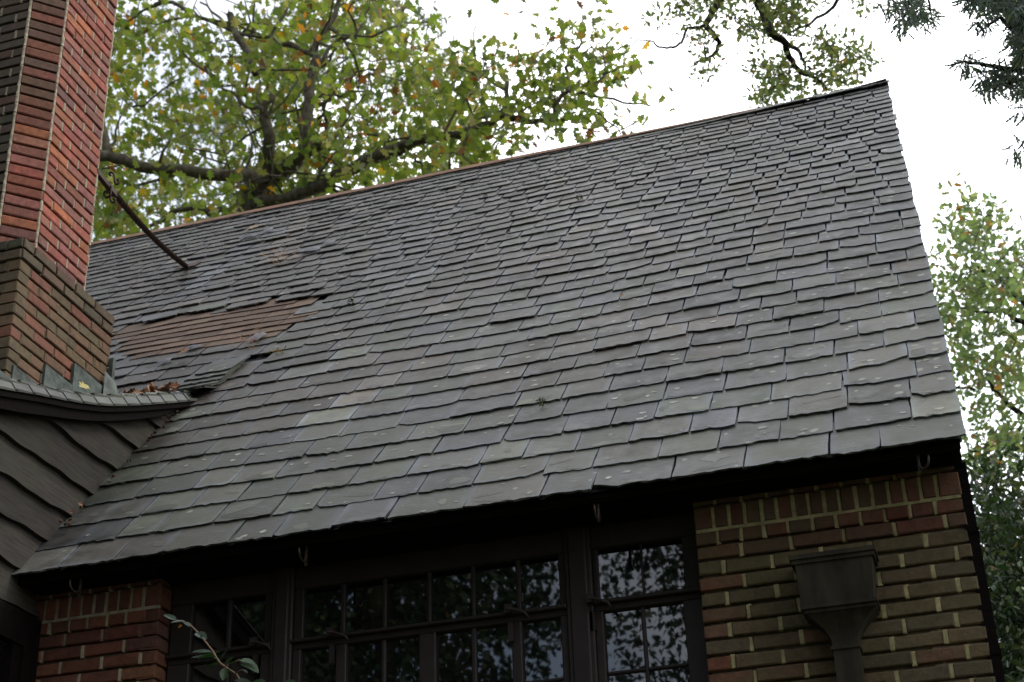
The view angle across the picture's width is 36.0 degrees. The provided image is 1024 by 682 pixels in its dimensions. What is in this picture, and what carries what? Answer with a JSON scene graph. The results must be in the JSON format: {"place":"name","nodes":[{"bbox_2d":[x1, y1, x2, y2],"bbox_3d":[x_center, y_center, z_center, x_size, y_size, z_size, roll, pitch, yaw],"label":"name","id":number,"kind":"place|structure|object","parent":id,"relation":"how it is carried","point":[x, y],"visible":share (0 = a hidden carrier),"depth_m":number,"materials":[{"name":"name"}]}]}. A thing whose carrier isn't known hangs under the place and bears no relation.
{"place":"outdoors","nodes":[
{"label":"outdoors","id":0,"kind":"place"},
{"bbox_2d":[92,4,280,240],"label":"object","id":1,"kind":"object","parent":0,"point":[214,127],"visible":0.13,"depth_m":36.90,"materials":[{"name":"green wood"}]},
{"bbox_2d":[263,346,285,353],"bbox_3d":[-1.482,0.069,9.833,0.170,0.058,0.050,-5,-28,6],"label":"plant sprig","id":2,"kind":"object","parent":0,"point":[276,350],"visible":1,"depth_m":9.83,"materials":[{"name":"green plant"}]},
{"bbox_2d":[257,248,300,265],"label":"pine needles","id":3,"kind":"object","parent":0,"point":[279,256],"visible":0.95,"depth_m":12.28,"materials":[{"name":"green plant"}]},
{"bbox_2d":[254,0,463,175],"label":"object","id":4,"kind":"object","parent":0,"point":[423,22],"visible":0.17,"depth_m":35.75,"materials":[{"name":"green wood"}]},
{"bbox_2d":[0,0,1004,681],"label":"brick house","id":5,"kind":"structure","parent":0,"point":[730,450],"depth_m":7.73,"materials":[{"name":"grey stone"}]},
{"bbox_2d":[79,382,89,388],"bbox_3d":[-2.201,0.227,8.129,0.067,0.060,0.040,24,-37,-39],"label":"fallen leaf","id":6,"kind":"object","parent":5,"relation":"on","point":[83,385],"visible":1,"depth_m":8.13,"materials":[{"name":"yellow plant"}]},
{"bbox_2d":[59,410,180,526],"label":"valley litter","id":7,"kind":"object","parent":5,"relation":"on","point":[80,503],"visible":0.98,"depth_m":8.21,"materials":[{"name":"brown plant"}]},
{"bbox_2d":[123,381,179,393],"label":"leaf litter","id":8,"kind":"object","parent":5,"relation":"on","point":[153,388],"visible":0.45,"depth_m":9.10,"materials":[{"name":"brown plant"}]},
{"bbox_2d":[166,572,272,681],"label":"window","id":9,"kind":"structure","parent":5,"relation":"in","point":[234,613],"depth_m":7.28,"materials":[{"name":"black glass"}]},
{"bbox_2d":[228,319,267,349],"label":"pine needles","id":10,"kind":"object","parent":5,"relation":"on","point":[251,338],"visible":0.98,"depth_m":10.17,"materials":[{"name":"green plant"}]},
{"bbox_2d":[291,531,569,681],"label":"window","id":11,"kind":"structure","parent":5,"relation":"in","point":[494,610],"depth_m":6.99,"materials":[{"name":"black glass"}]},
{"bbox_2d":[586,512,710,681],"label":"window","id":12,"kind":"structure","parent":5,"relation":"in","point":[648,625],"depth_m":6.72,"materials":[{"name":"black glass"}]},
{"bbox_2d":[536,396,545,406],"bbox_3d":[0.144,0.299,7.764,0.049,0.056,0.050,-10,-29,14],"label":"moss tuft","id":13,"kind":"object","parent":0,"point":[540,404],"visible":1,"depth_m":7.76,"materials":[{"name":"green plant"}]},
{"bbox_2d":[91,0,1023,557],"label":"sky","id":14,"kind":"structure","parent":0,"point":[944,133],"materials":[{"name":"white"}]},
{"label":"ground","id":15,"kind":"structure","parent":0,"visible":0},
{"bbox_2d":[164,614,295,681],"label":"camellia shrub","id":16,"kind":"object","parent":15,"relation":"on","point":[248,663],"visible":1,"depth_m":6.33,"materials":[{"name":"green plant"}]},
{"bbox_2d":[91,0,675,241],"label":"oak tree","id":17,"kind":"object","parent":15,"relation":"on","point":[263,184],"visible":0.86,"depth_m":23.20,"materials":[{"name":"green plant"}]},
{"bbox_2d":[612,0,1009,108],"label":"willow oak tree","id":18,"kind":"object","parent":15,"relation":"on","point":[768,13],"visible":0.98,"depth_m":18.17,"materials":[{"name":"green plant"}]},
{"bbox_2d":[872,0,1023,169],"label":"cedar tree","id":19,"kind":"object","parent":15,"relation":"on","point":[1012,11],"visible":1,"depth_m":10.39,"materials":[{"name":"green plant"}]},
{"bbox_2d":[920,172,1023,489],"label":"maple tree","id":20,"kind":"object","parent":15,"relation":"on","point":[1010,288],"visible":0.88,"depth_m":21.78,"materials":[{"name":"green plant"}]},
{"bbox_2d":[962,433,1023,681],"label":"holly tree","id":21,"kind":"object","parent":15,"relation":"on","point":[1001,527],"visible":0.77,"depth_m":15.87,"materials":[{"name":"green plant"}]}
]}

